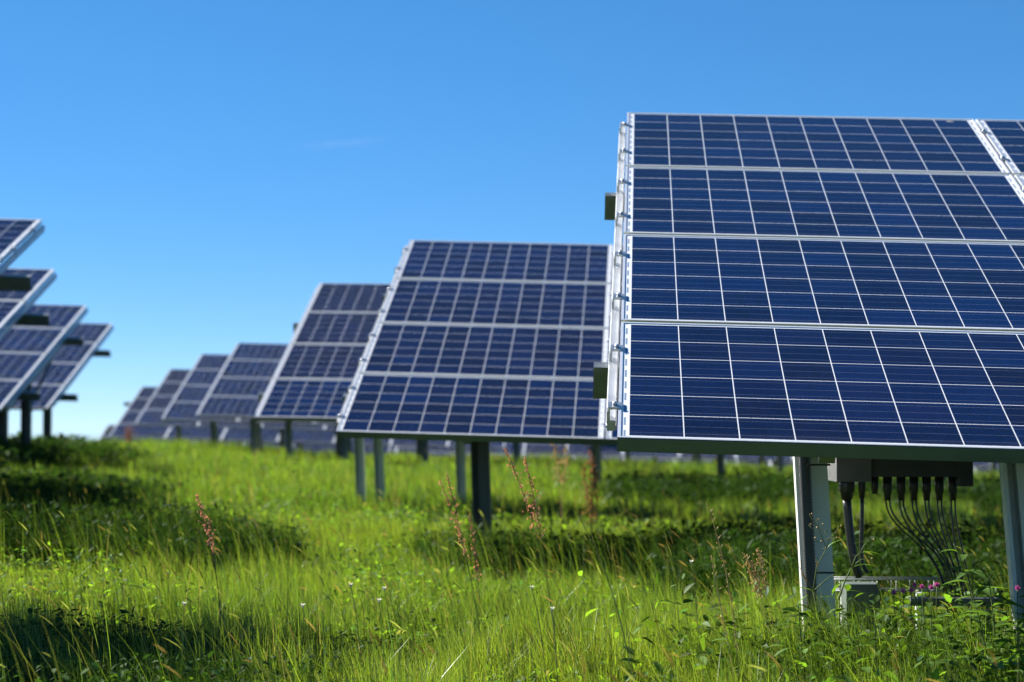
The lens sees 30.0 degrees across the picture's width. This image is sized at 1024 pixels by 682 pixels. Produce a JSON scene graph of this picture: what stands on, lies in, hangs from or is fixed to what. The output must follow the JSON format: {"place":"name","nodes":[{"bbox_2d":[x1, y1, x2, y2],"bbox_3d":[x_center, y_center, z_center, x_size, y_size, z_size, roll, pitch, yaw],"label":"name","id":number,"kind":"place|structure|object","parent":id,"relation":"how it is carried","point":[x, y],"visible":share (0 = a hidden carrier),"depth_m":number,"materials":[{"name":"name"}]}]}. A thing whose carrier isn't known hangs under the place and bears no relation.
{"place":"outdoors","nodes":[
{"label":"outdoors","id":0,"kind":"place"},
{"bbox_2d":[0,433,1023,681],"bbox_3d":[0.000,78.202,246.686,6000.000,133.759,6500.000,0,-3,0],"label":"ground","id":1,"kind":"structure","parent":0,"point":[301,528],"depth_m":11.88,"materials":[{"name":"green plant"}]},
{"bbox_2d":[0,218,44,290],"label":"solar table","id":2,"kind":"object","parent":1,"relation":"on","point":[15,234],"visible":1,"depth_m":14.47,"materials":[{"name":"glass"}]},
{"bbox_2d":[0,268,56,339],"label":"solar table","id":3,"kind":"object","parent":1,"relation":"on","point":[12,303],"visible":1,"depth_m":18.71,"materials":[{"name":"glass"}]},
{"bbox_2d":[0,304,88,456],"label":"solar table","id":4,"kind":"object","parent":1,"relation":"on","point":[28,353],"visible":0.86,"depth_m":26.17,"materials":[{"name":"glass"}]},
{"bbox_2d":[11,323,113,441],"bbox_3d":[-9.674,0.823,32.510,5.320,2.711,3.728,0,-3,3],"label":"solar table","id":5,"kind":"object","parent":1,"relation":"on","point":[66,363],"visible":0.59,"depth_m":32.20,"materials":[{"name":"glass"}]},
{"bbox_2d":[124,424,138,460],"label":"dock plant","id":6,"kind":"object","parent":1,"relation":"on","point":[129,437],"visible":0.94,"depth_m":26.94,"materials":[{"name":"brown plant"}]},
{"bbox_2d":[182,602,186,673],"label":"white flower","id":7,"kind":"object","parent":1,"relation":"on","point":[183,631],"visible":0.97,"depth_m":5.57,"materials":[{"name":"green plant"}]},
{"bbox_2d":[195,494,222,652],"bbox_3d":[-1.029,0.884,6.553,0.092,0.721,0.082,-3,-4,45],"label":"sorrel stalk","id":8,"kind":"object","parent":1,"relation":"on","point":[207,533],"visible":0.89,"depth_m":6.56,"materials":[{"name":"brown plant"}]},
{"bbox_2d":[135,369,351,454],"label":"solar table","id":9,"kind":"object","parent":1,"relation":"on","point":[162,398],"visible":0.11,"depth_m":50.88,"materials":[{"name":"glass"}]},
{"bbox_2d":[98,425,392,454],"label":"solar table","id":10,"kind":"object","parent":1,"relation":"on","point":[330,447],"visible":0.02,"depth_m":64.51,"materials":[{"name":"glass"}]},
{"bbox_2d":[161,354,421,459],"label":"solar table","id":11,"kind":"object","parent":1,"relation":"on","point":[195,388],"visible":0.09,"depth_m":42.55,"materials":[{"name":"glass"}]},
{"bbox_2d":[300,603,311,680],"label":"white flower","id":12,"kind":"object","parent":1,"relation":"on","point":[301,604],"visible":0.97,"depth_m":5.57,"materials":[{"name":"green plant"}]},
{"bbox_2d":[106,386,507,450],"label":"solar table","id":13,"kind":"object","parent":1,"relation":"on","point":[137,406],"visible":0.21,"depth_m":56.35,"materials":[{"name":"glass"}]},
{"bbox_2d":[349,582,361,671],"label":"white flower","id":14,"kind":"object","parent":1,"relation":"on","point":[351,584],"visible":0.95,"depth_m":5.87,"materials":[{"name":"green plant"}]},
{"bbox_2d":[196,343,519,466],"bbox_3d":[-1.776,1.346,38.099,8.483,2.820,3.728,0,-3,3],"label":"solar table","id":15,"kind":"object","parent":1,"relation":"on","point":[244,377],"visible":0.17,"depth_m":37.87,"materials":[{"name":"glass"}]},
{"bbox_2d":[255,283,465,509],"bbox_3d":[0.968,0.635,19.757,6.832,2.787,3.728,0,-3,3],"label":"solar table","id":16,"kind":"object","parent":1,"relation":"on","point":[314,374],"visible":0.17,"depth_m":19.48,"materials":[{"name":"glass"}]},
{"bbox_2d":[377,598,384,680],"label":"white flower","id":17,"kind":"object","parent":1,"relation":"on","point":[379,600],"visible":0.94,"depth_m":5.77,"materials":[{"name":"green plant"}]},
{"bbox_2d":[382,586,393,661],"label":"white flower","id":18,"kind":"object","parent":1,"relation":"on","point":[384,588],"visible":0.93,"depth_m":5.97,"materials":[{"name":"green plant"}]},
{"bbox_2d":[389,446,415,457],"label":"solar table","id":19,"kind":"object","parent":1,"relation":"on","point":[396,449],"depth_m":72.17,"materials":[{"name":"metal"}]},
{"bbox_2d":[438,474,483,661],"bbox_3d":[-0.170,0.869,6.581,0.147,0.828,0.133,1,-3,-15],"label":"sorrel stalk","id":20,"kind":"object","parent":1,"relation":"on","point":[464,548],"visible":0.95,"depth_m":6.56,"materials":[{"name":"brown plant"}]},
{"bbox_2d":[336,240,622,537],"bbox_3d":[2.340,0.432,13.481,6.801,2.699,3.728,0,-3,3],"label":"solar table","id":21,"kind":"object","parent":1,"relation":"on","point":[478,346],"visible":0.49,"depth_m":13.20,"materials":[{"name":"glass"}]},
{"bbox_2d":[0,440,1023,681],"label":"leafy ground cover","id":22,"kind":"object","parent":1,"relation":"on","point":[936,676],"visible":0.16,"depth_m":8.22,"materials":[{"name":"green plant"}]},
{"bbox_2d":[0,428,1023,681],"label":"grass seed stalks","id":23,"kind":"object","parent":1,"relation":"on","point":[456,584],"depth_m":7.56,"materials":[{"name":"green plant"}]},
{"bbox_2d":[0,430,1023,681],"bbox_3d":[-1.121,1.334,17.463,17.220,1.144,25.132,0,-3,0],"label":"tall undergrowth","id":24,"kind":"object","parent":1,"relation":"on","point":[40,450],"visible":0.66,"depth_m":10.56,"materials":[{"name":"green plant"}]},
{"bbox_2d":[503,448,557,674],"bbox_3d":[0.063,0.808,6.147,0.182,0.931,0.080,0,-3,0],"label":"sorrel stalk","id":25,"kind":"object","parent":1,"relation":"on","point":[523,493],"visible":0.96,"depth_m":6.16,"materials":[{"name":"brown plant"}]},
{"bbox_2d":[529,585,546,681],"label":"white flower","id":26,"kind":"object","parent":1,"relation":"on","point":[539,626],"visible":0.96,"depth_m":5.87,"materials":[{"name":"green plant"}]},
{"bbox_2d":[550,606,557,681],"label":"white flower","id":27,"kind":"object","parent":1,"relation":"on","point":[551,608],"visible":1,"depth_m":5.47,"materials":[{"name":"green plant"}]},
{"bbox_2d":[551,444,571,529],"bbox_3d":[0.385,1.238,15.483,0.184,0.865,0.148,1,-3,-24],"label":"dock plant","id":28,"kind":"object","parent":1,"relation":"on","point":[562,476],"visible":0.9,"depth_m":15.47,"materials":[{"name":"brown plant"}]},
{"bbox_2d":[429,443,725,464],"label":"solar table","id":29,"kind":"object","parent":1,"relation":"on","point":[536,449],"visible":0.13,"depth_m":63.40,"materials":[{"name":"metal"}]},
{"bbox_2d":[579,445,601,534],"bbox_3d":[0.549,1.149,13.451,0.150,0.846,0.158,-2,-4,42],"label":"dock plant","id":30,"kind":"object","parent":1,"relation":"on","point":[592,495],"visible":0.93,"depth_m":13.45,"materials":[{"name":"brown plant"}]},
{"bbox_2d":[591,445,601,489],"bbox_3d":[4.244,0.986,25.903,8.483,2.824,3.728,0,-3,3],"label":"solar table","id":31,"kind":"object","parent":1,"relation":"on","point":[596,449],"visible":0.01,"depth_m":25.64,"materials":[{"name":"metal"}]},
{"bbox_2d":[575,512,633,681],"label":"dry grass plume","id":32,"kind":"object","parent":1,"relation":"on","point":[600,559],"visible":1,"depth_m":5.58,"materials":[{"name":"plant"}]},
{"bbox_2d":[564,444,792,467],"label":"solar table","id":33,"kind":"object","parent":1,"relation":"on","point":[575,449],"visible":0.08,"depth_m":56.26,"materials":[{"name":"metal"}]},
{"bbox_2d":[601,436,763,465],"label":"solar table","id":34,"kind":"object","parent":1,"relation":"on","point":[761,459],"visible":0.01,"depth_m":51.30,"materials":[{"name":"metal"}]},
{"bbox_2d":[689,560,700,674],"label":"white flower","id":35,"kind":"object","parent":1,"relation":"on","point":[690,561],"visible":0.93,"depth_m":6.17,"materials":[{"name":"green plant"}]},
{"bbox_2d":[706,503,739,680],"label":"bare stalk","id":36,"kind":"object","parent":1,"relation":"on","point":[727,592],"visible":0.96,"depth_m":5.85,"materials":[{"name":"plant"}]},
{"bbox_2d":[695,454,782,470],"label":"solar table","id":37,"kind":"object","parent":1,"relation":"on","point":[779,460],"depth_m":42.29,"materials":[{"name":"metal"}]},
{"bbox_2d":[726,460,770,465],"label":"solar table","id":38,"kind":"object","parent":1,"relation":"on","point":[752,461],"depth_m":71.96,"materials":[{"name":"metal"}]},
{"bbox_2d":[742,548,782,678],"bbox_3d":[0.802,0.970,6.037,0.147,0.636,0.077,0,-3,0],"label":"dry grass plume","id":39,"kind":"object","parent":1,"relation":"on","point":[755,573],"visible":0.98,"depth_m":6.05,"materials":[{"name":"plant"}]},
{"bbox_2d":[772,602,820,681],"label":"leafy weed","id":40,"kind":"object","parent":1,"relation":"on","point":[800,633],"visible":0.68,"depth_m":5.96,"materials":[{"name":"green plant"}]},
{"bbox_2d":[593,112,1023,641],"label":"solar table","id":41,"kind":"object","parent":1,"relation":"on","point":[822,289],"visible":0.98,"depth_m":6.81,"materials":[{"name":"glass"}]},
{"bbox_2d":[798,457,835,634],"bbox_3d":[1.080,0.783,6.799,0.126,0.914,0.080,0,-3,0],"label":"support post","id":42,"kind":"object","parent":41,"relation":"attached to","point":[806,505],"visible":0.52,"depth_m":6.80,"materials":[{"name":"metal"}]},
{"bbox_2d":[827,458,972,596],"bbox_3d":[1.469,0.542,7.239,0.522,0.891,0.237,0,-3,0],"label":"inverter box","id":43,"kind":"object","parent":41,"relation":"hanging from","point":[846,473],"visible":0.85,"depth_m":7.18,"materials":[{"name":"black plastic"}]},
{"bbox_2d":[716,454,946,480],"bbox_3d":[4.844,1.270,32.097,8.483,2.845,3.728,0,-3,3],"label":"solar table","id":44,"kind":"object","parent":1,"relation":"on","point":[720,461],"depth_m":31.73,"materials":[{"name":"metal"}]},
{"bbox_2d":[791,513,877,660],"bbox_3d":[1.063,0.941,6.291,0.317,0.749,0.126,0,-3,0],"label":"flowering weed","id":45,"kind":"object","parent":1,"relation":"on","point":[838,584],"visible":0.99,"depth_m":6.32,"materials":[{"name":"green plant"}]},
{"bbox_2d":[841,582,880,646],"bbox_3d":[1.347,1.153,7.385,0.130,0.438,0.120,0,-3,0],"label":"ground cabinet","id":46,"kind":"object","parent":1,"relation":"on","point":[865,588],"visible":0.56,"depth_m":7.33,"materials":[{"name":"grey metal"}]},
{"bbox_2d":[843,610,891,681],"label":"leafy weed","id":47,"kind":"object","parent":1,"relation":"on","point":[878,624],"visible":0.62,"depth_m":5.86,"materials":[{"name":"green plant"}]},
{"bbox_2d":[769,461,998,473],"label":"solar table","id":48,"kind":"object","parent":1,"relation":"on","point":[983,469],"visible":0.02,"depth_m":62.95,"materials":[{"name":"metal"}]},
{"bbox_2d":[834,577,942,628],"bbox_3d":[1.482,1.188,7.604,0.448,0.494,0.106,0,-3,0],"label":"cable tray","id":49,"kind":"object","parent":1,"relation":"on","point":[906,589],"visible":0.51,"depth_m":7.58,"materials":[{"name":"grey metal"}]},
{"bbox_2d":[891,587,913,641],"bbox_3d":[1.361,1.095,6.655,0.082,0.475,0.011,0,-3,0],"label":"pink campion","id":50,"kind":"object","parent":1,"relation":"on","point":[903,590],"visible":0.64,"depth_m":6.66,"materials":[{"name":"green plant"}]},
{"bbox_2d":[912,582,939,643],"bbox_3d":[1.442,1.087,6.655,0.096,0.497,0.011,0,-3,0],"label":"pink campion","id":51,"kind":"object","parent":1,"relation":"on","point":[922,586],"visible":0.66,"depth_m":6.67,"materials":[{"name":"green plant"}]},
{"bbox_2d":[913,549,975,645],"bbox_3d":[1.577,1.049,6.901,0.270,0.598,0.242,0,-3,0],"label":"leafy weed","id":52,"kind":"object","parent":1,"relation":"on","point":[956,589],"visible":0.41,"depth_m":6.92,"materials":[{"name":"green plant"}]},
{"bbox_2d":[919,619,973,681],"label":"leafy weed","id":53,"kind":"object","parent":1,"relation":"on","point":[939,628],"visible":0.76,"depth_m":5.76,"materials":[{"name":"green plant"}]},
{"bbox_2d":[909,597,999,636],"bbox_3d":[1.615,1.181,6.970,0.328,0.493,0.034,0,-3,0],"label":"ground rail","id":54,"kind":"object","parent":1,"relation":"on","point":[965,600],"visible":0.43,"depth_m":6.97,"materials":[{"name":"metal"}]},
{"bbox_2d":[936,543,1023,675],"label":"leafy weed","id":55,"kind":"object","parent":1,"relation":"on","point":[961,557],"visible":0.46,"depth_m":6.21,"materials":[{"name":"green plant"}]},
{"bbox_2d":[955,559,1011,646],"bbox_3d":[1.631,1.057,6.756,0.266,0.573,0.244,0,-3,0],"label":"leafy weed","id":56,"kind":"object","parent":1,"relation":"on","point":[960,574],"visible":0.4,"depth_m":6.76,"materials":[{"name":"green plant"}]},
{"bbox_2d":[973,462,998,466],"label":"solar table","id":57,"kind":"object","parent":1,"relation":"on","point":[981,464],"depth_m":55.81,"materials":[{"name":"metal"}]},
{"bbox_2d":[958,573,1023,681],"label":"leafy weed","id":58,"kind":"object","parent":1,"relation":"on","point":[989,591],"visible":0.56,"depth_m":5.87,"materials":[{"name":"green plant"}]},
{"bbox_2d":[990,462,995,473],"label":"solar table","id":59,"kind":"object","parent":1,"relation":"on","point":[993,465],"visible":0.06,"depth_m":51.30,"materials":[{"name":"metal"}]},
{"bbox_2d":[975,591,1023,681],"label":"leafy weed","id":60,"kind":"object","parent":1,"relation":"on","point":[978,660],"visible":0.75,"depth_m":5.57,"materials":[{"name":"green plant"}]},
{"bbox_2d":[1015,585,1020,642],"bbox_3d":[1.712,1.077,6.456,0.026,0.505,0.011,0,-3,0],"label":"pink campion","id":61,"kind":"object","parent":1,"relation":"on","point":[1017,587],"visible":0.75,"depth_m":6.47,"materials":[{"name":"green plant"}]},
{"bbox_2d":[0,0,1023,440],"label":"sky","id":62,"kind":"structure","parent":0,"point":[193,171],"materials":[{"name":"blue"}]}
]}

